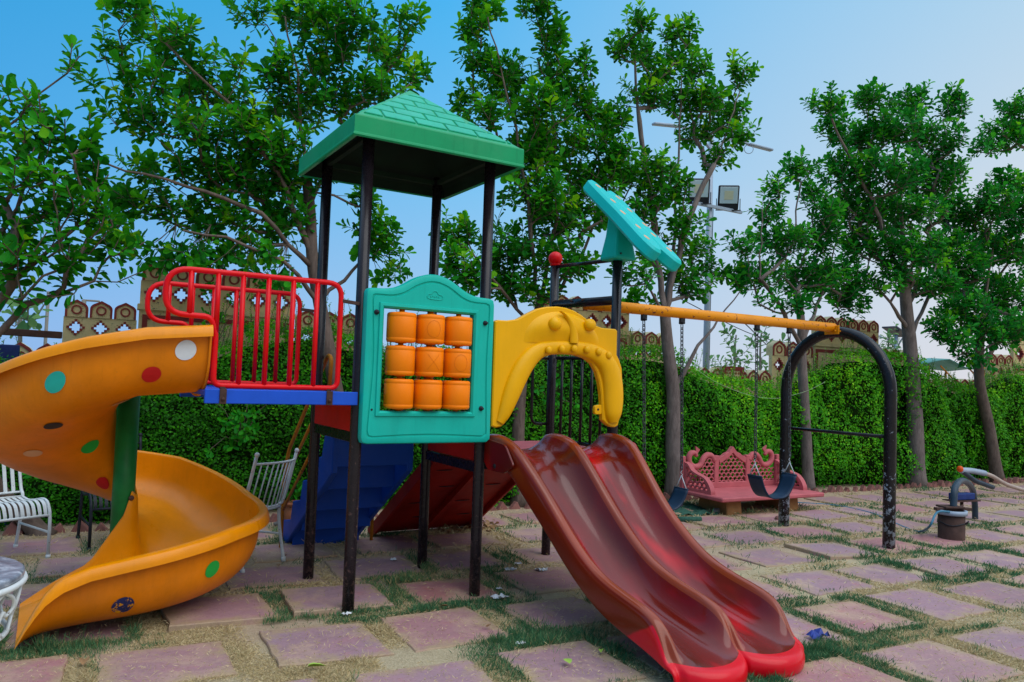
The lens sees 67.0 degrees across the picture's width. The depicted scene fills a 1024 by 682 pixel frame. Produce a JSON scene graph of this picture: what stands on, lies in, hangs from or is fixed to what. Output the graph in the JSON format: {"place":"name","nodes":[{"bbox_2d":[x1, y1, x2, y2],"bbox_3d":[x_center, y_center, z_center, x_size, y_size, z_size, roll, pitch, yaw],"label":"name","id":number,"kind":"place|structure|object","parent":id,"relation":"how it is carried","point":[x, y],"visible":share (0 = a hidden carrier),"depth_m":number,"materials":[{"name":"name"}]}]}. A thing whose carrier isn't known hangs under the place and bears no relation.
{"place":"outdoors","nodes":[
{"label":"outdoors","id":0,"kind":"place"},
{"bbox_2d":[0,477,1023,681],"bbox_3d":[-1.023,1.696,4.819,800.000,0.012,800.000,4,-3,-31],"label":"ground","id":1,"kind":"structure","parent":0,"point":[404,657],"depth_m":5.89,"materials":[{"name":"soil"}]},
{"bbox_2d":[2,521,24,535],"bbox_3d":[-4.290,1.631,6.657,0.158,0.156,0.074,-5,1,-22],"label":"edging brick","id":2,"kind":"object","parent":1,"relation":"on","point":[11,529],"visible":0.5,"depth_m":6.62,"materials":[{"name":"red brick"}]},
{"bbox_2d":[0,556,27,640],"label":"garden table","id":3,"kind":"object","parent":1,"relation":"on","point":[13,576],"visible":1,"depth_m":2.83,"materials":[{"name":"white metal"}]},
{"bbox_2d":[0,464,51,557],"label":"garden chair","id":4,"kind":"object","parent":1,"relation":"on","point":[20,515],"visible":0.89,"depth_m":5.89,"materials":[{"name":"white metal"}]},
{"bbox_2d":[0,290,52,342],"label":"sapling","id":5,"kind":"object","parent":1,"relation":"on","point":[20,323],"visible":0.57,"depth_m":8.78,"materials":[{"name":"green plant"}]},
{"bbox_2d":[2,583,50,610],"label":"paving slab","id":6,"kind":"structure","parent":1,"relation":"on","point":[30,589],"depth_m":4.99,"materials":[{"name":"pink stone"}]},
{"bbox_2d":[0,328,62,524],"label":"metal barrier","id":7,"kind":"object","parent":1,"relation":"on","point":[10,351],"visible":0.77,"depth_m":7.10,"materials":[{"name":"metal"}]},
{"bbox_2d":[0,654,68,681],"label":"paving slab","id":8,"kind":"structure","parent":1,"relation":"on","point":[49,674],"depth_m":3.72,"materials":[{"name":"pink stone"}]},
{"bbox_2d":[0,536,81,557],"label":"paving slab","id":9,"kind":"structure","parent":1,"relation":"on","point":[66,544],"depth_m":6.20,"materials":[{"name":"pink stone"}]},
{"bbox_2d":[33,556,92,578],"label":"paving slab","id":10,"kind":"structure","parent":1,"relation":"on","point":[66,563],"depth_m":5.63,"materials":[{"name":"pink stone"}]},
{"bbox_2d":[3,617,129,650],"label":"paving slab","id":11,"kind":"structure","parent":1,"relation":"on","point":[110,627],"depth_m":4.29,"materials":[{"name":"pink stone"}]},
{"bbox_2d":[0,34,150,535],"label":"tree","id":12,"kind":"object","parent":1,"relation":"on","point":[17,239],"visible":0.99,"depth_m":6.32,"materials":[{"name":"green plant"}]},
{"bbox_2d":[76,433,142,551],"bbox_3d":[-3.342,1.249,6.537,0.496,0.892,0.633,4,-3,-38],"label":"garden chair","id":13,"kind":"object","parent":1,"relation":"on","point":[91,508],"visible":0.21,"depth_m":6.23,"materials":[{"name":"paint"}]},
{"bbox_2d":[95,641,237,681],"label":"paving slab","id":14,"kind":"structure","parent":1,"relation":"on","point":[115,668],"depth_m":3.87,"materials":[{"name":"pink stone"}]},
{"bbox_2d":[160,593,277,632],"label":"paving slab","id":15,"kind":"structure","parent":1,"relation":"on","point":[240,611],"depth_m":4.64,"materials":[{"name":"pink stone"}]},
{"bbox_2d":[64,0,436,391],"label":"tree","id":16,"kind":"object","parent":1,"relation":"on","point":[257,143],"visible":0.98,"depth_m":7.68,"materials":[{"name":"green plant"}]},
{"bbox_2d":[225,564,323,590],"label":"paving slab","id":17,"kind":"structure","parent":1,"relation":"on","point":[285,572],"depth_m":5.54,"materials":[{"name":"pink stone"}]},
{"bbox_2d":[251,543,337,562],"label":"paving slab","id":18,"kind":"structure","parent":1,"relation":"on","point":[274,552],"depth_m":6.32,"materials":[{"name":"pink stone"}]},
{"bbox_2d":[259,623,394,668],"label":"paving slab","id":19,"kind":"structure","parent":1,"relation":"on","point":[335,651],"depth_m":4.21,"materials":[{"name":"pink stone"}]},
{"bbox_2d":[279,584,393,619],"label":"paving slab","id":20,"kind":"structure","parent":1,"relation":"on","point":[331,599],"depth_m":5.00,"materials":[{"name":"pink stone"}]},
{"bbox_2d":[325,555,423,580],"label":"paving slab","id":21,"kind":"structure","parent":1,"relation":"on","point":[366,567],"depth_m":5.96,"materials":[{"name":"pink stone"}]},
{"bbox_2d":[343,535,417,555],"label":"paving slab","id":22,"kind":"structure","parent":1,"relation":"on","point":[364,545],"depth_m":6.74,"materials":[{"name":"pink stone"}]},
{"bbox_2d":[353,660,492,681],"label":"paving slab","id":23,"kind":"structure","parent":1,"relation":"on","point":[418,674],"depth_m":3.86,"materials":[{"name":"pink stone"}]},
{"bbox_2d":[381,607,506,652],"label":"paving slab","id":24,"kind":"structure","parent":1,"relation":"on","point":[453,629],"depth_m":4.56,"materials":[{"name":"pink stone"}]},
{"bbox_2d":[0,91,896,681],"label":"playground structure","id":25,"kind":"object","parent":1,"relation":"on","point":[658,583],"visible":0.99,"depth_m":5.00,"materials":[{"name":"multicoloured plastic"}]},
{"bbox_2d":[642,321,688,510],"bbox_3d":[1.312,0.647,6.746,0.511,1.634,0.171,4,-3,-31],"label":"swing","id":26,"kind":"object","parent":25,"relation":"hanging from","point":[676,500],"visible":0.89,"depth_m":6.79,"materials":[{"name":"metal"}]},
{"bbox_2d":[747,331,796,498],"bbox_3d":[2.519,0.706,7.466,0.527,1.599,0.171,4,-3,-31],"label":"swing","id":27,"kind":"object","parent":25,"relation":"hanging from","point":[785,486],"visible":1,"depth_m":7.44,"materials":[{"name":"metal"}]},
{"bbox_2d":[398,578,502,604],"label":"paving slab","id":28,"kind":"structure","parent":1,"relation":"on","point":[459,587],"depth_m":5.37,"materials":[{"name":"pink stone"}]},
{"bbox_2d":[430,518,502,532],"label":"leaf litter","id":29,"kind":"object","parent":1,"relation":"on","point":[485,524],"visible":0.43,"depth_m":7.53,"materials":[{"name":"brown plant"}]},
{"bbox_2d":[427,550,505,571],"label":"paving slab","id":30,"kind":"structure","parent":1,"relation":"on","point":[454,560],"depth_m":6.29,"materials":[{"name":"pink stone"}]},
{"bbox_2d":[428,533,505,547],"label":"paving slab","id":31,"kind":"structure","parent":1,"relation":"on","point":[464,539],"depth_m":7.02,"materials":[{"name":"pink stone"}]},
{"bbox_2d":[457,515,516,528],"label":"paving slab","id":32,"kind":"structure","parent":1,"relation":"on","point":[490,518],"depth_m":8.01,"materials":[{"name":"pink stone"}]},
{"bbox_2d":[0,290,1023,530],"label":"hedge","id":33,"kind":"object","parent":1,"relation":"on","point":[847,396],"visible":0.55,"depth_m":10.40,"materials":[{"name":"green plant"}]},
{"bbox_2d":[197,281,247,340],"bbox_3d":[-2.906,-0.297,7.798,0.483,0.624,0.211,4,-3,-31],"label":"weed","id":34,"kind":"object","parent":33,"relation":"in","point":[220,316],"visible":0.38,"depth_m":7.74,"materials":[{"name":"green plant"}]},
{"bbox_2d":[204,370,266,457],"bbox_3d":[-2.608,0.692,7.416,0.706,0.838,0.228,4,-3,-31],"label":"weed","id":35,"kind":"object","parent":33,"relation":"in","point":[238,418],"visible":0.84,"depth_m":7.41,"materials":[{"name":"green plant"}]},
{"bbox_2d":[534,373,582,422],"bbox_3d":[0.497,0.697,9.158,0.738,0.635,0.223,4,-3,-36],"label":"weed","id":36,"kind":"object","parent":33,"relation":"in","point":[557,403],"visible":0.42,"depth_m":9.15,"materials":[{"name":"green plant"}]},
{"bbox_2d":[0,481,1023,681],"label":"grass","id":37,"kind":"structure","parent":1,"relation":"on","point":[815,650],"depth_m":4.78,"materials":[{"name":"green plant"}]},
{"bbox_2d":[499,512,538,523],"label":"paving slab","id":38,"kind":"structure","parent":1,"relation":"on","point":[531,515],"depth_m":8.32,"materials":[{"name":"pink stone"}]},
{"bbox_2d":[16,262,1023,396],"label":"parapet wall","id":39,"kind":"structure","parent":1,"relation":"on","point":[77,311],"depth_m":8.81,"materials":[{"name":"beige paint"}]},
{"bbox_2d":[504,528,541,542],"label":"paving slab","id":40,"kind":"structure","parent":1,"relation":"on","point":[527,534],"depth_m":7.43,"materials":[{"name":"pink stone"}]},
{"bbox_2d":[505,546,561,563],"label":"paving slab","id":41,"kind":"structure","parent":1,"relation":"on","point":[535,554],"depth_m":6.55,"materials":[{"name":"pink stone"}]},
{"bbox_2d":[428,0,645,507],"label":"tree","id":42,"kind":"object","parent":1,"relation":"on","point":[540,145],"visible":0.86,"depth_m":9.09,"materials":[{"name":"green plant"}]},
{"bbox_2d":[493,566,580,594],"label":"paving slab","id":43,"kind":"structure","parent":1,"relation":"on","point":[531,584],"depth_m":5.71,"materials":[{"name":"pink stone"}]},
{"bbox_2d":[501,597,607,632],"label":"paving slab","id":44,"kind":"structure","parent":1,"relation":"on","point":[590,612],"depth_m":4.95,"materials":[{"name":"pink stone"}]},
{"bbox_2d":[495,641,645,681],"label":"paving slab","id":45,"kind":"structure","parent":1,"relation":"on","point":[591,662],"depth_m":4.05,"materials":[{"name":"pink stone"}]},
{"bbox_2d":[603,634,668,673],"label":"paving slab","id":46,"kind":"structure","parent":1,"relation":"on","point":[655,665],"depth_m":4.28,"materials":[{"name":"pink stone"}]},
{"bbox_2d":[603,0,763,495],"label":"tree","id":47,"kind":"object","parent":1,"relation":"on","point":[686,97],"visible":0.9,"depth_m":10.14,"materials":[{"name":"green plant"}]},
{"bbox_2d":[652,122,772,369],"bbox_3d":[3.817,-0.807,14.870,3.015,6.488,0.410,4,-3,-31],"label":"floodlight mast","id":48,"kind":"object","parent":1,"relation":"on","point":[728,198],"visible":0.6,"depth_m":14.94,"materials":[{"name":"metal"}]},
{"bbox_2d":[691,534,733,548],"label":"paving slab","id":49,"kind":"structure","parent":1,"relation":"on","point":[703,542],"depth_m":7.32,"materials":[{"name":"pink stone"}]},
{"bbox_2d":[691,515,754,527],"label":"paving slab","id":50,"kind":"structure","parent":1,"relation":"on","point":[709,520],"depth_m":8.46,"materials":[{"name":"pink stone"}]},
{"bbox_2d":[710,554,751,570],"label":"paving slab","id":51,"kind":"structure","parent":1,"relation":"on","point":[725,562],"depth_m":6.47,"materials":[{"name":"pink stone"}]},
{"bbox_2d":[710,354,756,370],"bbox_3d":[5.670,1.510,20.342,1.514,2.412,0.869,3,-3,-20],"label":"sapling","id":52,"kind":"object","parent":1,"relation":"on","point":[711,357],"visible":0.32,"depth_m":20.44,"materials":[{"name":"green plant"}]},
{"bbox_2d":[718,322,754,366],"bbox_3d":[5.116,1.048,17.827,0.834,3.059,0.955,1,-3,26],"label":"sapling","id":53,"kind":"object","parent":1,"relation":"on","point":[732,347],"visible":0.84,"depth_m":17.98,"materials":[{"name":"green plant"}]},
{"bbox_2d":[707,530,792,545],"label":"paving slab","id":54,"kind":"structure","parent":1,"relation":"on","point":[748,534],"depth_m":7.68,"materials":[{"name":"pink stone"}]},
{"bbox_2d":[679,445,823,514],"bbox_3d":[2.932,1.691,9.491,1.670,0.750,0.800,3,-3,-28],"label":"bench","id":55,"kind":"object","parent":1,"relation":"on","point":[726,497],"visible":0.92,"depth_m":9.55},
{"bbox_2d":[741,501,769,509],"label":"paving slab","id":56,"kind":"structure","parent":1,"relation":"on","point":[746,504],"depth_m":9.68,"materials":[{"name":"pink stone"}]},
{"bbox_2d":[744,326,789,371],"bbox_3d":[6.207,1.091,18.631,0.973,3.127,1.380,0,-3,34],"label":"sapling","id":57,"kind":"object","parent":1,"relation":"on","point":[761,361],"visible":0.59,"depth_m":18.45,"materials":[{"name":"green plant"}]},
{"bbox_2d":[718,547,819,566],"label":"paving slab","id":58,"kind":"structure","parent":1,"relation":"on","point":[767,556],"depth_m":6.80,"materials":[{"name":"pink stone"}]},
{"bbox_2d":[734,512,805,522],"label":"paving slab","id":59,"kind":"structure","parent":1,"relation":"on","point":[767,517],"depth_m":8.83,"materials":[{"name":"pink stone"}]},
{"bbox_2d":[745,578,799,600],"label":"paving slab","id":60,"kind":"structure","parent":1,"relation":"on","point":[773,591],"depth_m":5.68,"materials":[{"name":"pink stone"}]},
{"bbox_2d":[720,145,877,489],"bbox_3d":[4.176,-0.304,11.295,3.289,5.094,1.403,4,-3,-31],"label":"tree","id":61,"kind":"object","parent":1,"relation":"on","point":[828,275],"visible":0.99,"depth_m":11.19,"materials":[{"name":"green plant"}]},
{"bbox_2d":[762,526,844,538],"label":"paving slab","id":62,"kind":"structure","parent":1,"relation":"on","point":[800,530],"depth_m":8.08,"materials":[{"name":"pink stone"}]},
{"bbox_2d":[784,611,848,644],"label":"paving slab","id":63,"kind":"structure","parent":1,"relation":"on","point":[801,625],"depth_m":4.81,"materials":[{"name":"pink stone"}]},
{"bbox_2d":[806,628,829,638],"bbox_3d":[1.836,1.745,4.628,0.161,0.047,0.107,4,-3,-31],"label":"foil wrapper","id":64,"kind":"object","parent":63,"relation":"on","point":[814,633],"visible":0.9,"depth_m":4.62,"materials":[{"name":"blue plastic"}]},
{"bbox_2d":[760,570,879,595],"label":"paving slab","id":65,"kind":"structure","parent":1,"relation":"on","point":[816,586],"depth_m":5.97,"materials":[{"name":"pink stone"}]},
{"bbox_2d":[789,509,855,520],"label":"paving slab","id":66,"kind":"structure","parent":1,"relation":"on","point":[809,514],"depth_m":9.15,"materials":[{"name":"pink stone"}]},
{"bbox_2d":[784,542,884,559],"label":"paving slab","id":67,"kind":"structure","parent":1,"relation":"on","point":[828,549],"depth_m":7.09,"materials":[{"name":"pink stone"}]},
{"bbox_2d":[804,496,866,504],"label":"paving slab","id":68,"kind":"structure","parent":1,"relation":"on","point":[835,500],"depth_m":10.39,"materials":[{"name":"pink stone"}]},
{"bbox_2d":[785,656,905,681],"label":"paving slab","id":69,"kind":"structure","parent":1,"relation":"on","point":[868,676],"depth_m":4.06,"materials":[{"name":"pink stone"}]},
{"bbox_2d":[817,522,881,534],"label":"paving slab","id":70,"kind":"structure","parent":1,"relation":"on","point":[853,526],"depth_m":8.40,"materials":[{"name":"pink stone"}]},
{"bbox_2d":[826,506,882,516],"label":"paving slab","id":71,"kind":"structure","parent":1,"relation":"on","point":[848,510],"depth_m":9.56,"materials":[{"name":"pink stone"}]},
{"bbox_2d":[794,601,918,632],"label":"paving slab","id":72,"kind":"structure","parent":1,"relation":"on","point":[843,616],"depth_m":5.13,"materials":[{"name":"pink stone"}]},
{"bbox_2d":[798,502,949,532],"bbox_3d":[4.177,1.917,8.867,0.618,0.338,2.585,2,-3,-9],"label":"cable","id":73,"kind":"object","parent":1,"relation":"on","point":[932,520],"visible":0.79,"depth_m":8.10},
{"bbox_2d":[844,494,906,502],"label":"paving slab","id":74,"kind":"structure","parent":1,"relation":"on","point":[871,497],"depth_m":10.75,"materials":[{"name":"pink stone"}]},
{"bbox_2d":[832,564,934,585],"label":"paving slab","id":75,"kind":"structure","parent":1,"relation":"on","point":[875,574],"depth_m":6.31,"materials":[{"name":"pink stone"}]},
{"bbox_2d":[844,537,933,554],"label":"paving slab","id":76,"kind":"structure","parent":1,"relation":"on","point":[875,541],"depth_m":7.50,"materials":[{"name":"pink stone"}]},
{"bbox_2d":[879,322,901,349],"bbox_3d":[10.975,1.220,22.293,0.921,3.554,1.031,4,-3,-31],"label":"sapling","id":77,"kind":"object","parent":1,"relation":"on","point":[889,335],"visible":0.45,"depth_m":22.27,"materials":[{"name":"green plant"}]},
{"bbox_2d":[799,76,987,487],"bbox_3d":[6.090,-1.018,12.184,5.046,6.733,1.572,4,-3,-31],"label":"tree","id":78,"kind":"object","parent":1,"relation":"on","point":[936,250],"visible":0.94,"depth_m":12.04,"materials":[{"name":"green plant"}]},
{"bbox_2d":[858,518,937,530],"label":"paving slab","id":79,"kind":"structure","parent":1,"relation":"on","point":[916,525],"depth_m":8.72,"materials":[{"name":"pink stone"}]},
{"bbox_2d":[873,504,935,513],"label":"paving slab","id":80,"kind":"structure","parent":1,"relation":"on","point":[907,509],"depth_m":9.83,"materials":[{"name":"pink stone"}]},
{"bbox_2d":[876,492,941,499],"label":"paving slab","id":81,"kind":"structure","parent":1,"relation":"on","point":[909,495],"depth_m":11.13,"materials":[{"name":"pink stone"}]},
{"bbox_2d":[864,588,993,621],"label":"paving slab","id":82,"kind":"structure","parent":1,"relation":"on","point":[940,609],"depth_m":5.46,"materials":[{"name":"pink stone"}]},
{"bbox_2d":[905,500,971,508],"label":"paving slab","id":83,"kind":"structure","parent":1,"relation":"on","point":[930,503],"depth_m":10.37,"materials":[{"name":"pink stone"}]},
{"bbox_2d":[896,533,983,548],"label":"paving slab","id":84,"kind":"structure","parent":1,"relation":"on","point":[921,538],"depth_m":7.79,"materials":[{"name":"pink stone"}]},
{"bbox_2d":[858,639,1023,681],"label":"paving slab","id":85,"kind":"structure","parent":1,"relation":"on","point":[916,663],"depth_m":4.27,"materials":[{"name":"pink stone"}]},
{"bbox_2d":[891,556,995,578],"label":"paving slab","id":86,"kind":"structure","parent":1,"relation":"on","point":[943,566],"depth_m":6.66,"materials":[{"name":"pink stone"}]},
{"bbox_2d":[905,515,983,525],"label":"paving slab","id":87,"kind":"structure","parent":1,"relation":"on","point":[926,518],"depth_m":9.12,"materials":[{"name":"pink stone"}]},
{"bbox_2d":[919,358,984,377],"bbox_3d":[11.490,1.684,20.957,1.708,2.436,2.002,2,-3,0],"label":"awning","id":88,"kind":"object","parent":1,"relation":"on","point":[943,364],"visible":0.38,"depth_m":20.60,"materials":[{"name":"white metal"}]},
{"bbox_2d":[934,478,980,540],"bbox_3d":[4.982,1.815,8.584,0.342,0.641,1.856,0,-3,37],"label":"well casing","id":89,"kind":"object","parent":1,"relation":"on","point":[953,523],"visible":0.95,"depth_m":7.94,"materials":[{"name":"metal"}]},
{"bbox_2d":[919,163,1023,481],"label":"tree","id":90,"kind":"object","parent":1,"relation":"on","point":[983,320],"visible":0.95,"depth_m":12.97,"materials":[{"name":"green plant"}]},
{"bbox_2d":[943,500,1009,507],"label":"paving slab","id":91,"kind":"structure","parent":1,"relation":"on","point":[984,504],"depth_m":10.51,"materials":[{"name":"pink stone"}]},
{"bbox_2d":[939,581,1023,610],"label":"paving slab","id":92,"kind":"structure","parent":1,"relation":"on","point":[1014,594],"depth_m":5.84,"materials":[{"name":"pink stone"}]},
{"bbox_2d":[946,550,1023,570],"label":"paving slab","id":93,"kind":"structure","parent":1,"relation":"on","point":[1001,559],"depth_m":7.06,"materials":[{"name":"pink stone"}]},
{"bbox_2d":[951,626,1023,660],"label":"paving slab","id":94,"kind":"structure","parent":1,"relation":"on","point":[1013,639],"depth_m":4.73,"materials":[{"name":"pink stone"}]},
{"bbox_2d":[956,466,1023,491],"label":"hose pipe","id":95,"kind":"object","parent":1,"relation":"on","point":[965,472],"visible":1,"depth_m":11.21,"materials":[{"name":"plastic"}]},
{"bbox_2d":[965,87,1023,275],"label":"tree","id":96,"kind":"object","parent":1,"relation":"on","point":[1013,131],"visible":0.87,"depth_m":13.40,"materials":[{"name":"green plant"}]},
{"bbox_2d":[965,528,1023,542],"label":"paving slab","id":97,"kind":"structure","parent":1,"relation":"on","point":[996,537],"depth_m":8.16,"materials":[{"name":"pink stone"}]},
{"bbox_2d":[966,512,1023,523],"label":"paving slab","id":98,"kind":"structure","parent":1,"relation":"on","point":[985,516],"depth_m":9.33,"materials":[{"name":"pink stone"}]},
{"bbox_2d":[977,497,1023,504],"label":"paving slab","id":99,"kind":"structure","parent":1,"relation":"on","point":[1002,499],"depth_m":10.97,"materials":[{"name":"pink stone"}]},
{"bbox_2d":[978,487,1023,493],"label":"paving slab","id":100,"kind":"structure","parent":1,"relation":"on","point":[1005,490],"depth_m":12.16,"materials":[{"name":"pink stone"}]},
{"bbox_2d":[986,510,1023,517],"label":"paving slab","id":101,"kind":"structure","parent":1,"relation":"on","point":[1017,513],"depth_m":9.82,"materials":[{"name":"pink stone"}]},
{"bbox_2d":[992,525,1023,535],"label":"paving slab","id":102,"kind":"structure","parent":1,"relation":"on","point":[1015,529],"depth_m":8.62,"materials":[{"name":"pink stone"}]},
{"bbox_3d":[-2.478,1.715,6.034,0.610,0.058,0.619,4,-3,-31],"label":"paving slab","id":103,"kind":"object","parent":1,"relation":"on","visible":0},
{"bbox_2d":[240,448,298,572],"bbox_3d":[-2.052,1.267,5.950,0.666,0.892,0.496,1,-3,22],"label":"garden chair","id":104,"kind":"object","parent":103,"relation":"on","point":[282,498],"visible":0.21,"depth_m":5.93,"materials":[{"name":"white metal"}]},
{"bbox_2d":[0,0,1023,378],"label":"sky","id":105,"kind":"structure","parent":0,"point":[800,45],"materials":[{"name":"blue"}]},
{"bbox_2d":[879,326,901,349],"bbox_3d":[11.748,1.304,23.931,1.110,3.493,0.605,4,-3,-31],"label":"solar street lamp","id":106,"kind":"object","parent":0,"point":[897,329],"visible":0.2,"depth_m":23.96,"materials":[{"name":"metal"}]},
{"bbox_3d":[2.315,2.042,9.358,0.639,0.056,0.594,4,-3,-31],"label":"paving slab","id":107,"kind":"object","parent":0,"visible":0},
{"bbox_2d":[674,502,717,515],"bbox_3d":[2.161,1.996,9.221,0.637,0.073,1.083,1,-3,11],"label":"shade net","id":108,"kind":"object","parent":107,"relation":"on","point":[700,511],"visible":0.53,"depth_m":9.00,"materials":[{"name":"green fabric"}]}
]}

